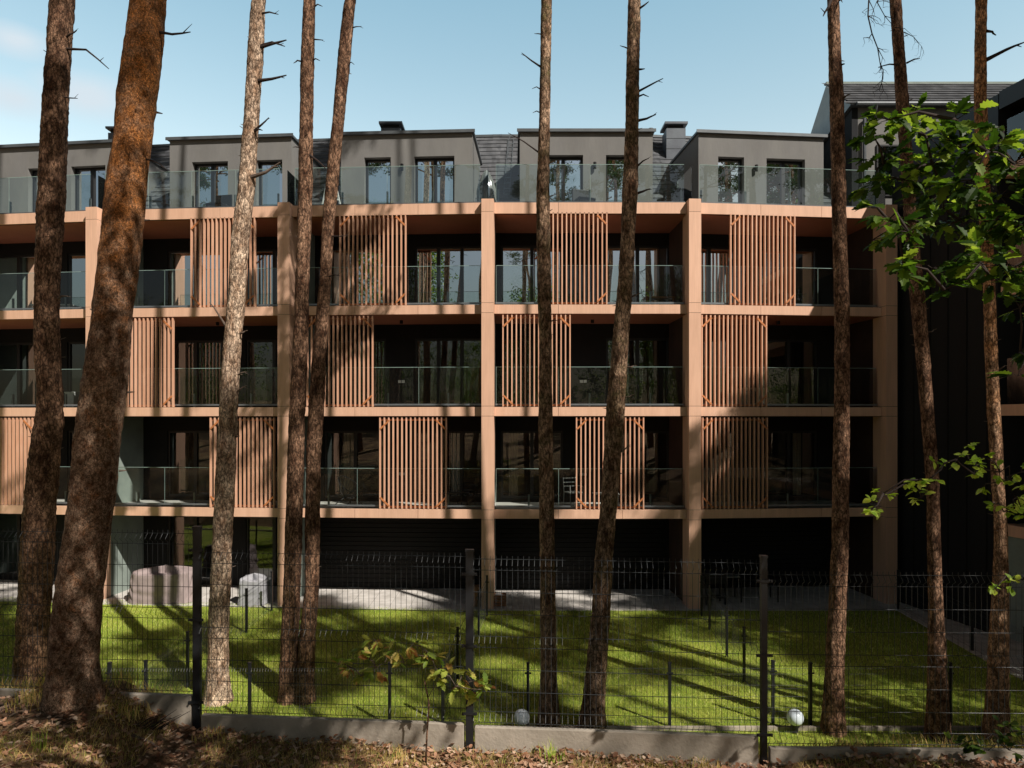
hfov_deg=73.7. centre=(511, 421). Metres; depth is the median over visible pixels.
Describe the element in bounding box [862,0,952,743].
pine tree
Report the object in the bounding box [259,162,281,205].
window
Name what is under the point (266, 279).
window
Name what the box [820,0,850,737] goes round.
pine tree
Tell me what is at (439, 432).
window
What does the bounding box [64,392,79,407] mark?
balcony railing
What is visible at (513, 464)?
curtain
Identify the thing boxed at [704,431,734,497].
window
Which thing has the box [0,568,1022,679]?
patio
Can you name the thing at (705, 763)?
grass tuft
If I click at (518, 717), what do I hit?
globe lamp
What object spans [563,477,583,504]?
garden chair
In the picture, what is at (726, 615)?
garden fence
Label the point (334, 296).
window
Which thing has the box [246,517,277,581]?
window
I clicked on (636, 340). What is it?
window
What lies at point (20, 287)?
window
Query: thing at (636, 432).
window
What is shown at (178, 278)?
window
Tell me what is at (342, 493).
lounge chair
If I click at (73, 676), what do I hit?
pine tree
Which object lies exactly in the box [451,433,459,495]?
curtain
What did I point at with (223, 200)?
terrace chair
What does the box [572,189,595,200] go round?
terrace chair
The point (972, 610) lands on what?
garden fence
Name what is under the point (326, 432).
window
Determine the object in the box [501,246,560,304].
window
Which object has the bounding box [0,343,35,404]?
window
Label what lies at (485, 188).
wrapped parasol
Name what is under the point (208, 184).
window
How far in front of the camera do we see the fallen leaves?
5.89 m
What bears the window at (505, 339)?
in the apartment building
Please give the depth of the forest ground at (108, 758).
5.91 m
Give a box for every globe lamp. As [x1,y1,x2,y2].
[514,709,529,725]
[787,709,803,733]
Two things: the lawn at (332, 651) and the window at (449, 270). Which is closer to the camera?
the lawn at (332, 651)
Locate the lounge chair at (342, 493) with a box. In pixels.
[336,475,362,506]
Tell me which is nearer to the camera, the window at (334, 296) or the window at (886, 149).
the window at (334, 296)
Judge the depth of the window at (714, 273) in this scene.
22.32 m
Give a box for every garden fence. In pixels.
[0,662,953,725]
[141,571,272,692]
[441,575,488,720]
[700,575,776,724]
[897,570,1023,680]
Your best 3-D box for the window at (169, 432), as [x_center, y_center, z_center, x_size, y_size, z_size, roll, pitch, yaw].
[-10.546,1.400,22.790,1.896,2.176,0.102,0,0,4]
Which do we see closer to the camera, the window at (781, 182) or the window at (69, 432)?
the window at (781, 182)
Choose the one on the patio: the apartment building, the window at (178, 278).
the apartment building
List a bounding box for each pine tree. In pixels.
[10,0,108,687]
[39,0,191,712]
[202,0,286,706]
[276,0,326,705]
[294,0,361,705]
[509,0,560,726]
[577,0,662,728]
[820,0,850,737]
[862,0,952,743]
[974,0,1023,743]
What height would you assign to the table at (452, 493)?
0.420 m
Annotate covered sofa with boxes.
[128,565,191,603]
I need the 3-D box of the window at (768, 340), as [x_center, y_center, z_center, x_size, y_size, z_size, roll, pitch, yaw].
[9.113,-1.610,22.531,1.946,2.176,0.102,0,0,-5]
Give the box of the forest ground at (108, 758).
[0,568,1023,767]
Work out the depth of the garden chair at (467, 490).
21.35 m
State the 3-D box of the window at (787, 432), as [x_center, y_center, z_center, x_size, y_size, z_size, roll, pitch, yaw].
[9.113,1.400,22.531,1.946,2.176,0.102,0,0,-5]
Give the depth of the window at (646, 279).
22.19 m
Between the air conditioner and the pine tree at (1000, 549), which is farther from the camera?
the air conditioner
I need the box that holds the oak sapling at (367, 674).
[331,634,495,765]
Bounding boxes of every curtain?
[344,433,353,494]
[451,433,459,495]
[509,433,517,495]
[703,342,716,403]
[793,433,800,494]
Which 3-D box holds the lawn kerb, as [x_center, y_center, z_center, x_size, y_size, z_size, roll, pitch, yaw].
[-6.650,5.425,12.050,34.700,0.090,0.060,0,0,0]
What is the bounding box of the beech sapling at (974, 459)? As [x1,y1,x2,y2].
[861,442,1023,595]
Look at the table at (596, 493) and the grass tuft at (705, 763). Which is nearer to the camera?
the grass tuft at (705, 763)
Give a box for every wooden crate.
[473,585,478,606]
[494,593,505,606]
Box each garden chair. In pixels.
[457,477,475,504]
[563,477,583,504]
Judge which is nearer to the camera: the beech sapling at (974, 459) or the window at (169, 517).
the beech sapling at (974, 459)
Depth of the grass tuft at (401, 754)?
5.98 m
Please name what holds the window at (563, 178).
in the apartment building
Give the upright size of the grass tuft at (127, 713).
0.129 m
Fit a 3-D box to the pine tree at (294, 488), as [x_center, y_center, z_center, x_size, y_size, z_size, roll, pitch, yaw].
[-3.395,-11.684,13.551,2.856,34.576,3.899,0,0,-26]
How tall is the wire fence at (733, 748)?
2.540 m
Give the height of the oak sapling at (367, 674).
1.211 m
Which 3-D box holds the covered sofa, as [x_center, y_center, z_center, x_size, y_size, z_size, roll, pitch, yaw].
[-10.555,4.883,20.749,1.990,1.071,0.909,0,0,-2]
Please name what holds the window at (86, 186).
in the apartment building
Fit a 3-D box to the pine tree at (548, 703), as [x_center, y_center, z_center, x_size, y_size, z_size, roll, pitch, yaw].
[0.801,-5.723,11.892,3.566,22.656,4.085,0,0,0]
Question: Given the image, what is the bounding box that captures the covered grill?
[238,573,267,605]
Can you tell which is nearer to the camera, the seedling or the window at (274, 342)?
the seedling
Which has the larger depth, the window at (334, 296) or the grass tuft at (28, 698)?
the window at (334, 296)
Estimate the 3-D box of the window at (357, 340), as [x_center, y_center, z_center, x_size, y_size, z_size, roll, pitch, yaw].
[-5.133,-1.610,22.418,2.046,2.176,0.102,0,0,3]
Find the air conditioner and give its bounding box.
[737,388,764,406]
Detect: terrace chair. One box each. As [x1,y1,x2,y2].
[205,195,231,206]
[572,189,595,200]
[657,188,680,200]
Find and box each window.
[0,255,33,310]
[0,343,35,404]
[0,514,21,575]
[15,431,23,493]
[33,170,37,211]
[68,253,85,306]
[68,342,85,391]
[68,431,73,484]
[75,167,104,209]
[168,250,219,307]
[168,431,217,495]
[168,516,212,580]
[170,340,221,403]
[195,163,227,206]
[246,340,277,403]
[246,431,277,496]
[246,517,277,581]
[248,249,277,306]
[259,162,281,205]
[325,431,383,497]
[326,339,385,403]
[330,247,385,305]
[366,159,390,203]
[415,158,453,202]
[415,246,480,304]
[415,338,480,405]
[416,431,480,497]
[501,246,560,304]
[501,338,562,405]
[501,431,562,497]
[549,157,581,200]
[606,157,623,200]
[606,338,668,405]
[607,246,668,304]
[619,431,668,497]
[701,247,732,304]
[703,339,734,403]
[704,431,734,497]
[718,159,741,202]
[761,248,816,305]
[763,339,816,403]
[764,431,816,496]
[767,161,801,204]
[876,145,897,196]
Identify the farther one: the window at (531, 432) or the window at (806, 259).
the window at (806, 259)
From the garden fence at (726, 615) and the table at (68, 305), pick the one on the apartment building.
the table at (68, 305)
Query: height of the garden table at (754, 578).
0.700 m
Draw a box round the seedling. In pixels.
[944,715,1023,762]
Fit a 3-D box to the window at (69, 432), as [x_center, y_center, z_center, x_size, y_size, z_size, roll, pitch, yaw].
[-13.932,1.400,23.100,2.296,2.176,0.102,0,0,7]
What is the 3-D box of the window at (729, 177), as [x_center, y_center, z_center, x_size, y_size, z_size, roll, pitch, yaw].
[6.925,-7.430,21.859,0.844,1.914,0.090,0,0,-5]
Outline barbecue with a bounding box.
[701,566,739,604]
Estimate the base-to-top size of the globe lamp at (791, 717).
0.400 m
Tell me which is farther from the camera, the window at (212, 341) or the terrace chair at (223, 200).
the window at (212, 341)
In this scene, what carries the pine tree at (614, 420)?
on the lawn at (332, 651)
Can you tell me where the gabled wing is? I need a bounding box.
[811,79,1023,642]
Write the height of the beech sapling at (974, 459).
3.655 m
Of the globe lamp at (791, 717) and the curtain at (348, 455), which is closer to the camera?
the globe lamp at (791, 717)
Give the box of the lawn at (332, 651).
[0,602,1023,753]
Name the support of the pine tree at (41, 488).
on the lawn at (332, 651)
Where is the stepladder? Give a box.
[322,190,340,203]
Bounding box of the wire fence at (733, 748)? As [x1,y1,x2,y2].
[0,526,1023,767]
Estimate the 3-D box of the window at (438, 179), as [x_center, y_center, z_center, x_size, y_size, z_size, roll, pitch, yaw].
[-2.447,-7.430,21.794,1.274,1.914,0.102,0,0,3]
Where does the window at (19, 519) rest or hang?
in the apartment building
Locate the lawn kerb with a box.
[465,726,1023,730]
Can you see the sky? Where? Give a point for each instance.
(736, 65)
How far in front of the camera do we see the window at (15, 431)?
23.38 m
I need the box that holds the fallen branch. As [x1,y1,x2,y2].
[215,762,239,767]
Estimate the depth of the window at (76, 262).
23.20 m
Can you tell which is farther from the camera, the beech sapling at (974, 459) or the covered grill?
the covered grill
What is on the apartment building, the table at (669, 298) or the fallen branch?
the table at (669, 298)
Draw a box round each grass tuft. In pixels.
[0,682,43,712]
[28,728,48,751]
[98,698,150,723]
[192,725,224,743]
[386,744,416,766]
[538,742,565,764]
[690,755,722,767]
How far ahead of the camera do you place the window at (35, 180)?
22.81 m
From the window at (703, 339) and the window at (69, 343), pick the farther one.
the window at (69, 343)
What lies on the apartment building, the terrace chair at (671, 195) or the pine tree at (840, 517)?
the terrace chair at (671, 195)
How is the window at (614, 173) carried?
in the apartment building
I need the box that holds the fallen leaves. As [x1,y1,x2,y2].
[0,681,1023,767]
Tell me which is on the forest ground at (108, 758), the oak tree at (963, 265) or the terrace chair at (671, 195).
the oak tree at (963, 265)
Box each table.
[29,304,79,307]
[440,492,468,504]
[592,492,619,504]
[642,296,674,304]
[734,575,779,602]
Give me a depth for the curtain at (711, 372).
22.53 m
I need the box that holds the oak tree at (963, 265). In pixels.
[846,92,1023,378]
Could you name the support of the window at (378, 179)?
in the apartment building
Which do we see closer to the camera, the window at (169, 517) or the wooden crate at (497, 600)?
the wooden crate at (497, 600)
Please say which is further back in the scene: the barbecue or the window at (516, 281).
the window at (516, 281)
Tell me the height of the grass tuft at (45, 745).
0.180 m
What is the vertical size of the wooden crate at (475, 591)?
0.580 m
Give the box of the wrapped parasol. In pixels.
[476,170,495,201]
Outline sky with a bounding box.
[0,0,1023,144]
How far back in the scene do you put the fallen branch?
5.73 m
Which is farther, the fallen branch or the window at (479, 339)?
the window at (479, 339)
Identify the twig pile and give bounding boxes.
[137,709,190,729]
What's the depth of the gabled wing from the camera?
18.65 m
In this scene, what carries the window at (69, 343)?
in the apartment building
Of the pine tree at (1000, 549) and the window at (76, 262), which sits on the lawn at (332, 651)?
the pine tree at (1000, 549)
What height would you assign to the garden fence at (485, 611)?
1.170 m
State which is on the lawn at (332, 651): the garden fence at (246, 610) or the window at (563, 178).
the garden fence at (246, 610)
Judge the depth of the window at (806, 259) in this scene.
22.58 m
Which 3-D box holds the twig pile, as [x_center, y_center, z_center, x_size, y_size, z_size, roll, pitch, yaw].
[-3.159,2.678,6.102,0.524,0.154,0.141,0,0,-6]
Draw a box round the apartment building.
[0,121,896,608]
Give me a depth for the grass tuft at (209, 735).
6.19 m
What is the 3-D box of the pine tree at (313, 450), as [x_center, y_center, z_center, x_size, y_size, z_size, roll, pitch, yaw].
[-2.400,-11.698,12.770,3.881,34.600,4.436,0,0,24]
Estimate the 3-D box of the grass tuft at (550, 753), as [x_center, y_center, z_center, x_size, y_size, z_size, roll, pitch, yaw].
[0.357,2.887,5.972,0.252,0.195,0.153,0,0,12]
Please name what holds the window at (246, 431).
in the apartment building
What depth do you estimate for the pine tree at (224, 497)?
13.18 m
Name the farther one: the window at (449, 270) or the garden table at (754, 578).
the window at (449, 270)

